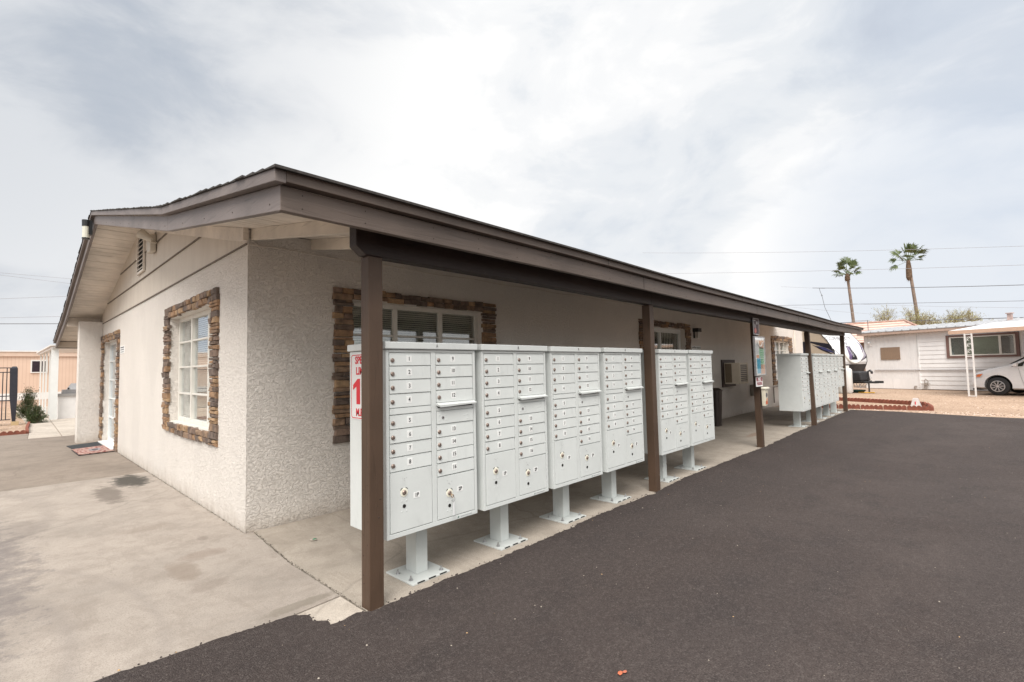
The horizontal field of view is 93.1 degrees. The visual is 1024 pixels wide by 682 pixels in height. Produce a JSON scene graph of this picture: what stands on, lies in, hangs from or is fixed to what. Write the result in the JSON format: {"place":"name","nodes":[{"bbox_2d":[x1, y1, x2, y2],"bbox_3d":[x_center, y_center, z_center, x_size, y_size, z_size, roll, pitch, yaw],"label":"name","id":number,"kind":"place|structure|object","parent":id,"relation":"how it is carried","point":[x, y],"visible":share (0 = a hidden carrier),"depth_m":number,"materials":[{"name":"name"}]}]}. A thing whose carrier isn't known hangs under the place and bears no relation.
{"place":"outdoors","nodes":[
{"label":"outdoors","id":0,"kind":"place"},
{"bbox_2d":[16,408,60,438],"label":"path","id":1,"kind":"structure","parent":0,"point":[43,430],"depth_m":13.59,"materials":[{"name":"concrete"}]},
{"bbox_2d":[16,386,44,418],"bbox_3d":[-17.924,2.223,17.975,0.812,1.316,0.787,-3,-3,23],"label":"shrub","id":2,"kind":"object","parent":1,"relation":"on","point":[28,402],"visible":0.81,"depth_m":17.91,"materials":[{"name":"green plant"}]},
{"bbox_2d":[23,402,48,422],"bbox_3d":[-15.517,2.352,15.826,0.564,0.714,0.614,-4,-4,44],"label":"shrub","id":3,"kind":"object","parent":1,"relation":"on","point":[34,416],"visible":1,"depth_m":15.78,"materials":[{"name":"green plant"}]},
{"bbox_2d":[40,406,74,435],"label":"path","id":4,"kind":"structure","parent":0,"point":[65,427],"depth_m":14.81,"materials":[{"name":"concrete"}]},
{"bbox_2d":[36,345,76,419],"bbox_3d":[-18.797,1.636,21.607,10.700,2.880,3.160,-4,-4,44],"label":"patio awning","id":5,"kind":"object","parent":4,"relation":"on","point":[53,351],"visible":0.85,"depth_m":17.17,"materials":[{"name":"white plastic"}]},
{"bbox_2d":[57,393,75,418],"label":"garden wall","id":6,"kind":"structure","parent":4,"relation":"on","point":[66,405],"depth_m":17.39,"materials":[{"name":"white paint"}]},
{"bbox_2d":[0,434,146,491],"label":"concrete pavement","id":7,"kind":"structure","parent":0,"point":[25,462],"depth_m":8.20,"materials":[{"name":"concrete"}]},
{"bbox_2d":[71,445,114,455],"bbox_3d":[-8.294,2.159,9.598,1.230,0.026,0.575,-4,-4,44],"label":"door mat","id":8,"kind":"object","parent":7,"relation":"on","point":[91,450],"depth_m":9.45,"materials":[{"name":"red fabric"}]},
{"bbox_2d":[0,472,340,681],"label":"concrete pavement","id":9,"kind":"structure","parent":0,"point":[100,578],"depth_m":3.45,"materials":[{"name":"concrete"}]},
{"bbox_2d":[297,597,364,623],"bbox_3d":[-1.075,1.695,2.849,0.445,0.120,0.380,-4,-4,44],"label":"concrete patch","id":10,"kind":"object","parent":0,"point":[336,610],"visible":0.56,"depth_m":2.94,"materials":[{"name":"concrete"}]},
{"bbox_2d":[0,383,1023,435],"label":"ground","id":11,"kind":"structure","parent":0,"point":[999,405],"depth_m":17.07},
{"bbox_2d":[0,366,17,421],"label":"iron fence","id":12,"kind":"object","parent":11,"relation":"on","point":[13,389],"visible":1,"depth_m":15.51,"materials":[{"name":"metal"}]},
{"bbox_2d":[0,351,76,407],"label":"mobile home","id":13,"kind":"object","parent":11,"relation":"on","point":[27,363],"visible":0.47,"depth_m":26.19,"materials":[{"name":"pink"}]},
{"bbox_2d":[53,164,863,610],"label":"office building","id":14,"kind":"structure","parent":11,"relation":"on","point":[237,316],"depth_m":5.15,"materials":[{"name":"white paint"}]},
{"bbox_2d":[82,219,92,239],"bbox_3d":[-6.713,-1.757,7.655,0.109,0.300,0.130,-4,-4,44],"label":"rake light","id":15,"kind":"object","parent":14,"relation":"attached to","point":[87,229],"visible":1,"depth_m":7.62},
{"bbox_2d":[98,329,119,451],"bbox_3d":[-8.491,1.023,10.309,2.433,2.389,0.197,-4,-4,44],"label":"sliding door","id":16,"kind":"structure","parent":14,"relation":"in","point":[114,364],"depth_m":10.77,"materials":[{"name":"white plastic"}]},
{"bbox_2d":[136,229,156,253],"bbox_3d":[-5.421,-1.511,7.252,0.208,0.328,0.489,0,-3,-19],"label":"flood light","id":17,"kind":"object","parent":14,"relation":"attached to","point":[143,234],"visible":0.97,"depth_m":7.17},
{"bbox_2d":[161,287,219,446],"bbox_3d":[-3.903,0.331,6.010,2.478,1.702,0.283,-4,-4,44],"label":"window","id":18,"kind":"structure","parent":14,"relation":"in","point":[203,394],"depth_m":6.18,"materials":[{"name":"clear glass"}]},
{"bbox_2d":[332,287,496,443],"bbox_3d":[-1.126,0.286,6.054,0.272,1.688,2.439,-4,-4,44],"label":"window","id":19,"kind":"structure","parent":14,"relation":"in","point":[400,323],"depth_m":5.86,"materials":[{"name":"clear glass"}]},
{"bbox_2d":[638,319,691,349],"bbox_3d":[3.358,0.775,10.745,0.302,2.415,2.463,-4,-4,44],"label":"window","id":20,"kind":"structure","parent":14,"relation":"in","point":[664,338],"depth_m":11.14,"materials":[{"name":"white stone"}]},
{"bbox_2d":[721,360,748,386],"bbox_3d":[5.968,0.876,13.199,0.675,0.730,0.960,-4,-4,44],"label":"air conditioner","id":21,"kind":"object","parent":14,"relation":"attached to","point":[733,373],"visible":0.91,"depth_m":12.91,"materials":[{"name":"beige metal"}]},
{"bbox_2d":[753,336,765,375],"bbox_3d":[4.231,0.257,8.281,0.035,0.670,0.530,-4,-4,44],"label":"map case","id":22,"kind":"object","parent":14,"relation":"attached to","point":[759,354],"visible":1,"depth_m":8.25,"materials":[{"name":"paper"}]},
{"bbox_2d":[771,336,792,384],"bbox_3d":[9.488,0.677,17.167,0.273,1.690,2.577,-4,-4,44],"label":"window","id":23,"kind":"structure","parent":14,"relation":"in","point":[777,346],"depth_m":17.07,"materials":[{"name":"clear glass"}]},
{"bbox_2d":[0,392,1023,430],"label":"gravel stones","id":24,"kind":"object","parent":11,"relation":"on","point":[958,413],"visible":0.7,"depth_m":13.57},
{"bbox_2d":[802,332,883,391],"bbox_3d":[14.000,1.006,25.776,2.463,3.209,10.050,0,-4,-26],"label":"travel trailer","id":25,"kind":"object","parent":11,"relation":"on","point":[855,357],"visible":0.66,"depth_m":22.44,"materials":[{"name":"white metal"}]},
{"bbox_2d":[831,256,861,321],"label":"palm tree","id":26,"kind":"object","parent":11,"relation":"on","point":[852,263],"visible":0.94,"depth_m":63.68,"materials":[{"name":"green plant"}]},
{"bbox_2d":[870,304,939,324],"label":"desert tree","id":27,"kind":"object","parent":11,"relation":"on","point":[882,317],"visible":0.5,"depth_m":55.39,"materials":[{"name":"green plant"}]},
{"bbox_2d":[887,243,928,319],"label":"palm tree","id":28,"kind":"object","parent":11,"relation":"on","point":[909,276],"visible":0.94,"depth_m":59.35,"materials":[{"name":"green plant"}]},
{"bbox_2d":[900,308,972,324],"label":"desert tree","id":29,"kind":"object","parent":11,"relation":"on","point":[934,318],"visible":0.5,"depth_m":52.47,"materials":[{"name":"green plant"}]},
{"bbox_2d":[921,308,993,324],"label":"desert tree","id":30,"kind":"object","parent":11,"relation":"on","point":[972,318],"visible":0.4,"depth_m":51.59,"materials":[{"name":"green plant"}]},
{"bbox_2d":[948,320,1023,396],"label":"carport awning","id":31,"kind":"object","parent":11,"relation":"on","point":[1004,326],"visible":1,"depth_m":18.49,"materials":[{"name":"white paint"}]},
{"bbox_2d":[972,357,1023,394],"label":"car","id":32,"kind":"object","parent":11,"relation":"on","point":[1002,380],"visible":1,"depth_m":18.72,"materials":[{"name":"white metal"}]},
{"bbox_2d":[0,0,1023,350],"label":"sky","id":33,"kind":"structure","parent":0,"point":[690,138],"materials":[{"name":"white"}]},
{"bbox_2d":[254,407,852,611],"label":"porch slab","id":34,"kind":"structure","parent":0,"point":[330,555],"depth_m":4.44,"materials":[{"name":"concrete"}]},
{"bbox_2d":[347,341,476,586],"bbox_3d":[-0.700,0.845,3.542,0.523,1.642,0.803,-4,-4,44],"label":"cluster mailbox","id":35,"kind":"object","parent":34,"relation":"on","point":[429,436],"visible":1,"depth_m":3.37,"materials":[{"name":"grey paint"}]},
{"bbox_2d":[351,354,360,419],"bbox_3d":[-1.034,0.314,3.341,0.308,0.457,0.004,-4,-4,44],"label":"speed sign","id":36,"kind":"object","parent":35,"relation":"attached to","point":[355,386],"visible":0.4,"depth_m":3.39,"materials":[{"name":"metal"}]},
{"bbox_2d":[389,353,429,365],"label":"mail door","id":37,"kind":"structure","parent":35,"relation":"in","point":[395,359],"depth_m":3.27,"materials":[{"name":"paint"}]},
{"bbox_2d":[389,366,430,379],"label":"mail door","id":38,"kind":"structure","parent":35,"relation":"in","point":[398,372],"depth_m":3.27,"materials":[{"name":"paint"}]},
{"bbox_2d":[389,379,430,393],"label":"mail door","id":39,"kind":"structure","parent":35,"relation":"in","point":[418,385],"depth_m":3.26,"materials":[{"name":"paint"}]},
{"bbox_2d":[389,392,430,407],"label":"mail door","id":40,"kind":"structure","parent":35,"relation":"in","point":[410,399],"depth_m":3.26,"materials":[{"name":"paint"}]},
{"bbox_2d":[389,412,430,429],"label":"mail door","id":41,"kind":"structure","parent":35,"relation":"in","point":[415,419],"depth_m":3.25,"materials":[{"name":"paint"}]},
{"bbox_2d":[389,425,430,443],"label":"mail door","id":42,"kind":"structure","parent":35,"relation":"in","point":[422,432],"depth_m":3.24,"materials":[{"name":"paint"}]},
{"bbox_2d":[389,439,431,457],"bbox_3d":[-0.675,0.718,3.254,0.025,0.084,0.329,-4,-4,44],"label":"mail door","id":43,"kind":"structure","parent":35,"relation":"in","point":[419,446],"depth_m":3.24,"materials":[{"name":"paint"}]},
{"bbox_2d":[389,452,431,472],"bbox_3d":[-0.673,0.809,3.248,0.025,0.088,0.329,-4,-4,43],"label":"mail door","id":44,"kind":"structure","parent":35,"relation":"in","point":[396,464],"depth_m":3.24,"materials":[{"name":"paint"}]},
{"bbox_2d":[389,466,431,533],"bbox_3d":[-0.667,1.052,3.233,0.028,0.382,0.329,-4,-4,44],"label":"parcel door","id":45,"kind":"structure","parent":35,"relation":"in","point":[410,490],"depth_m":3.22,"materials":[{"name":"paint"}]},
{"bbox_2d":[435,354,471,364],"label":"mail door","id":46,"kind":"structure","parent":35,"relation":"in","point":[440,359],"depth_m":3.55,"materials":[{"name":"paint"}]},
{"bbox_2d":[436,365,471,376],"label":"mail door","id":47,"kind":"structure","parent":35,"relation":"in","point":[457,370],"depth_m":3.55,"materials":[{"name":"paint"}]},
{"bbox_2d":[436,377,471,389],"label":"mail door","id":48,"kind":"structure","parent":35,"relation":"in","point":[453,382],"depth_m":3.55,"materials":[{"name":"paint"}]},
{"bbox_2d":[436,389,472,402],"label":"mail door","id":49,"kind":"structure","parent":35,"relation":"in","point":[459,394],"depth_m":3.54,"materials":[{"name":"paint"}]},
{"bbox_2d":[436,421,472,436],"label":"mail door","id":50,"kind":"structure","parent":35,"relation":"in","point":[442,430],"depth_m":3.52,"materials":[{"name":"paint"}]},
{"bbox_2d":[436,433,473,449],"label":"mail door","id":51,"kind":"structure","parent":35,"relation":"in","point":[463,439],"depth_m":3.52,"materials":[{"name":"paint"}]},
{"bbox_2d":[437,445,473,462],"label":"mail door","id":52,"kind":"structure","parent":35,"relation":"in","point":[451,454],"depth_m":3.52,"materials":[{"name":"paint"}]},
{"bbox_2d":[437,457,473,476],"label":"mail door","id":53,"kind":"structure","parent":35,"relation":"in","point":[451,467],"depth_m":3.51,"materials":[{"name":"paint"}]},
{"bbox_2d":[437,470,474,519],"bbox_3d":[-0.401,1.107,3.508,0.028,0.290,0.340,-4,-4,44],"label":"parcel door","id":54,"kind":"structure","parent":35,"relation":"in","point":[461,484],"depth_m":3.50,"materials":[{"name":"paint"}]},
{"bbox_2d":[472,344,548,550],"bbox_3d":[-0.119,0.866,4.145,0.523,1.641,0.803,-4,-4,43],"label":"cluster mailbox","id":55,"kind":"object","parent":34,"relation":"on","point":[511,428],"visible":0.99,"depth_m":3.96,"materials":[{"name":"paint"}]},
{"bbox_2d":[483,354,512,363],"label":"mail door","id":56,"kind":"structure","parent":55,"relation":"in","point":[488,358],"depth_m":3.88,"materials":[{"name":"paint"}]},
{"bbox_2d":[484,365,513,375],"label":"mail door","id":57,"kind":"structure","parent":55,"relation":"in","point":[489,370],"depth_m":3.87,"materials":[{"name":"paint"}]},
{"bbox_2d":[484,376,513,387],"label":"mail door","id":58,"kind":"structure","parent":55,"relation":"in","point":[497,381],"depth_m":3.87,"materials":[{"name":"paint"}]},
{"bbox_2d":[484,387,513,399],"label":"mail door","id":59,"kind":"structure","parent":55,"relation":"in","point":[507,392],"depth_m":3.86,"materials":[{"name":"paint"}]},
{"bbox_2d":[484,404,513,417],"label":"mail door","id":60,"kind":"structure","parent":55,"relation":"in","point":[507,409],"depth_m":3.85,"materials":[{"name":"paint"}]},
{"bbox_2d":[485,415,514,429],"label":"mail door","id":61,"kind":"structure","parent":55,"relation":"in","point":[503,421],"depth_m":3.85,"materials":[{"name":"paint"}]},
{"bbox_2d":[485,426,514,441],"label":"mail door","id":62,"kind":"structure","parent":55,"relation":"in","point":[507,432],"depth_m":3.84,"materials":[{"name":"paint"}]},
{"bbox_2d":[485,437,514,453],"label":"mail door","id":63,"kind":"structure","parent":55,"relation":"in","point":[509,443],"depth_m":3.84,"materials":[{"name":"paint"}]},
{"bbox_2d":[485,449,515,505],"bbox_3d":[-0.083,1.073,3.837,0.028,0.382,0.329,-4,-4,43],"label":"parcel door","id":64,"kind":"structure","parent":55,"relation":"in","point":[500,466],"depth_m":3.83,"materials":[{"name":"paint"}]},
{"bbox_2d":[517,354,542,363],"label":"mail door","id":65,"kind":"structure","parent":55,"relation":"in","point":[521,358],"depth_m":4.16,"materials":[{"name":"paint"}]},
{"bbox_2d":[517,364,543,373],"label":"mail door","id":66,"kind":"structure","parent":55,"relation":"in","point":[527,368],"depth_m":4.16,"materials":[{"name":"paint"}]},
{"bbox_2d":[517,374,543,384],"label":"mail door","id":67,"kind":"structure","parent":55,"relation":"in","point":[534,378],"depth_m":4.15,"materials":[{"name":"paint"}]},
{"bbox_2d":[517,384,543,395],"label":"mail door","id":68,"kind":"structure","parent":55,"relation":"in","point":[523,390],"depth_m":4.14,"materials":[{"name":"paint"}]},
{"bbox_2d":[518,412,544,425],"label":"mail door","id":69,"kind":"structure","parent":55,"relation":"in","point":[523,419],"depth_m":4.13,"materials":[{"name":"paint"}]},
{"bbox_2d":[518,422,544,435],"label":"mail door","id":70,"kind":"structure","parent":55,"relation":"in","point":[523,430],"depth_m":4.12,"materials":[{"name":"paint"}]},
{"bbox_2d":[518,432,544,447],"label":"mail door","id":71,"kind":"structure","parent":55,"relation":"in","point":[538,438],"depth_m":4.12,"materials":[{"name":"paint"}]},
{"bbox_2d":[519,443,545,458],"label":"mail door","id":72,"kind":"structure","parent":55,"relation":"in","point":[537,449],"depth_m":4.12,"materials":[{"name":"paint"}]},
{"bbox_2d":[519,454,546,494],"bbox_3d":[0.181,1.129,4.113,0.028,0.290,0.340,-4,-4,43],"label":"parcel door","id":73,"kind":"structure","parent":55,"relation":"in","point":[532,470],"depth_m":4.10,"materials":[{"name":"paint"}]},
{"bbox_2d":[539,346,602,523],"bbox_3d":[0.468,0.889,4.758,0.523,1.639,0.803,-4,-4,44],"label":"cluster mailbox","id":74,"kind":"object","parent":34,"relation":"on","point":[574,435],"visible":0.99,"depth_m":4.58,"materials":[{"name":"paint"}]},
{"bbox_2d":[552,354,574,363],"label":"mail door","id":75,"kind":"structure","parent":74,"relation":"in","point":[556,359],"depth_m":4.48,"materials":[{"name":"paint"}]},
{"bbox_2d":[552,364,574,373],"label":"mail door","id":76,"kind":"structure","parent":74,"relation":"in","point":[556,368],"depth_m":4.49,"materials":[{"name":"paint"}]},
{"bbox_2d":[552,373,574,383],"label":"mail door","id":77,"kind":"structure","parent":74,"relation":"in","point":[557,378],"depth_m":4.48,"materials":[{"name":"paint"}]},
{"bbox_2d":[553,383,574,393],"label":"mail door","id":78,"kind":"structure","parent":74,"relation":"in","point":[570,387],"depth_m":4.48,"materials":[{"name":"paint"}]},
{"bbox_2d":[553,398,575,409],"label":"mail door","id":79,"kind":"structure","parent":74,"relation":"in","point":[567,402],"depth_m":4.47,"materials":[{"name":"paint"}]},
{"bbox_2d":[553,407,575,419],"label":"mail door","id":80,"kind":"structure","parent":74,"relation":"in","point":[568,412],"depth_m":4.46,"materials":[{"name":"paint"}]},
{"bbox_2d":[554,417,575,429],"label":"mail door","id":81,"kind":"structure","parent":74,"relation":"in","point":[568,422],"depth_m":4.46,"materials":[{"name":"paint"}]},
{"bbox_2d":[554,427,576,440],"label":"mail door","id":82,"kind":"structure","parent":74,"relation":"in","point":[559,434],"depth_m":4.45,"materials":[{"name":"paint"}]},
{"bbox_2d":[554,437,577,484],"bbox_3d":[0.500,1.094,4.449,0.028,0.382,0.329,-4,-4,44],"label":"parcel door","id":83,"kind":"structure","parent":74,"relation":"in","point":[566,468],"depth_m":4.44,"materials":[{"name":"paint"}]},
{"bbox_2d":[578,372,597,381],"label":"mail door","id":84,"kind":"structure","parent":74,"relation":"in","point":[588,376],"depth_m":4.77,"materials":[{"name":"paint"}]},
{"bbox_2d":[578,381,598,390],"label":"mail door","id":85,"kind":"structure","parent":74,"relation":"in","point":[591,385],"depth_m":4.76,"materials":[{"name":"paint"}]},
{"bbox_2d":[579,405,598,416],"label":"mail door","id":86,"kind":"structure","parent":74,"relation":"in","point":[588,410],"depth_m":4.75,"materials":[{"name":"paint"}]},
{"bbox_2d":[579,414,599,425],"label":"mail door","id":87,"kind":"structure","parent":74,"relation":"in","point":[591,419],"depth_m":4.74,"materials":[{"name":"paint"}]},
{"bbox_2d":[579,423,599,435],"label":"mail door","id":88,"kind":"structure","parent":74,"relation":"in","point":[592,428],"depth_m":4.73,"materials":[{"name":"paint"}]},
{"bbox_2d":[579,432,599,444],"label":"mail door","id":89,"kind":"structure","parent":74,"relation":"in","point":[594,437],"depth_m":4.72,"materials":[{"name":"paint"}]},
{"bbox_2d":[580,442,600,476],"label":"parcel door","id":90,"kind":"structure","parent":74,"relation":"in","point":[590,454],"depth_m":4.71,"materials":[{"name":"paint"}]},
{"bbox_2d":[590,347,643,503],"bbox_3d":[1.061,0.909,5.389,0.523,1.642,0.803,-4,-4,43],"label":"cluster mailbox","id":91,"kind":"object","parent":34,"relation":"on","point":[621,387],"visible":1,"depth_m":5.22,"materials":[{"name":"paint"}]},
{"bbox_2d":[607,428,624,468],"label":"parcel door","id":92,"kind":"structure","parent":91,"relation":"in","point":[615,437],"depth_m":5.07,"materials":[{"name":"paint"}]},
{"bbox_2d":[627,432,642,462],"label":"parcel door","id":93,"kind":"structure","parent":91,"relation":"in","point":[634,441],"depth_m":5.35,"materials":[{"name":"paint"}]},
{"bbox_2d":[641,349,689,482],"bbox_3d":[1.891,0.941,6.251,0.523,1.640,0.803,-4,-4,44],"label":"cluster mailbox","id":94,"kind":"object","parent":34,"relation":"on","point":[672,402],"visible":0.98,"depth_m":6.04,"materials":[{"name":"paint"}]},
{"bbox_2d":[662,418,675,451],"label":"parcel door","id":95,"kind":"structure","parent":94,"relation":"in","point":[668,425],"depth_m":5.93,"materials":[{"name":"paint"}]},
{"bbox_2d":[676,422,688,447],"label":"parcel door","id":96,"kind":"structure","parent":94,"relation":"in","point":[682,430],"depth_m":6.21,"materials":[{"name":"paint"}]},
{"bbox_2d":[674,350,714,470],"bbox_3d":[2.476,0.961,6.864,0.523,1.642,0.803,-4,-4,43],"label":"cluster mailbox","id":97,"kind":"object","parent":34,"relation":"on","point":[700,398],"visible":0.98,"depth_m":6.71,"materials":[{"name":"paint"}]},
{"bbox_2d":[692,412,702,442],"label":"parcel door","id":98,"kind":"structure","parent":97,"relation":"in","point":[697,425],"depth_m":6.55,"materials":[{"name":"paint"}]},
{"bbox_2d":[704,416,713,439],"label":"parcel door","id":99,"kind":"structure","parent":97,"relation":"in","point":[708,422],"depth_m":6.83,"materials":[{"name":"paint"}]},
{"bbox_2d":[713,388,722,426],"bbox_3d":[4.717,1.551,11.437,0.420,0.880,0.360,-4,-4,44],"label":"trash bin","id":100,"kind":"object","parent":34,"relation":"on","point":[717,398],"visible":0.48,"depth_m":11.24,"materials":[{"name":"brown plastic"}]},
{"bbox_2d":[776,353,810,426],"bbox_3d":[6.451,1.108,11.018,0.523,1.641,0.875,-4,-4,44],"label":"cluster mailbox","id":101,"kind":"object","parent":34,"relation":"on","point":[793,383],"visible":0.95,"depth_m":10.75,"materials":[{"name":"paint"}]},
{"bbox_2d":[801,353,823,421],"bbox_3d":[7.252,1.137,11.857,0.523,1.641,0.875,-4,-4,44],"label":"cluster mailbox","id":102,"kind":"object","parent":34,"relation":"on","point":[817,376],"visible":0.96,"depth_m":11.70,"materials":[{"name":"paint"}]},
{"bbox_2d":[816,354,831,418],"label":"cluster mailbox","id":103,"kind":"object","parent":34,"relation":"on","point":[826,379],"visible":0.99,"depth_m":12.38,"materials":[{"name":"paint"}]},
{"bbox_2d":[822,354,838,415],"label":"cluster mailbox","id":104,"kind":"object","parent":34,"relation":"on","point":[834,378],"visible":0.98,"depth_m":13.05,"materials":[{"name":"paint"}]},
{"bbox_2d":[830,354,843,412],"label":"cluster mailbox","id":105,"kind":"object","parent":34,"relation":"on","point":[840,373],"visible":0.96,"depth_m":13.72,"materials":[{"name":"grey paint"}]},
{"bbox_2d":[94,410,1023,681],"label":"road","id":106,"kind":"structure","parent":0,"point":[914,572],"depth_m":3.07,"materials":[{"name":"asphalt"}]},
{"bbox_2d":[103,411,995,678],"bbox_3d":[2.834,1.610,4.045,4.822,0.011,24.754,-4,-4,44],"label":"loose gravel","id":107,"kind":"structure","parent":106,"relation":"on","point":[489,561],"depth_m":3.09,"materials":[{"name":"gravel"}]},
{"bbox_2d":[843,319,916,370],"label":"tiled house","id":108,"kind":"structure","parent":0,"point":[873,325],"depth_m":37.03,"materials":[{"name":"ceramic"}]},
{"bbox_2d":[857,312,1023,390],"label":"neighbour house","id":109,"kind":"structure","parent":0,"point":[906,357],"depth_m":23.01,"materials":[{"name":"metal"}]},
{"bbox_2d":[880,347,899,359],"bbox_3d":[19.213,0.631,24.625,0.038,0.620,0.850,0,-4,-26],"label":"boarded window","id":110,"kind":"structure","parent":109,"relation":"in","point":[887,353],"depth_m":24.60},
{"bbox_2d":[945,332,1020,357],"bbox_3d":[20.767,0.199,21.460,0.070,1.040,2.460,0,-4,-26],"label":"window","id":111,"kind":"structure","parent":109,"relation":"in","point":[992,344],"depth_m":21.32,"materials":[{"name":"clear glass"}]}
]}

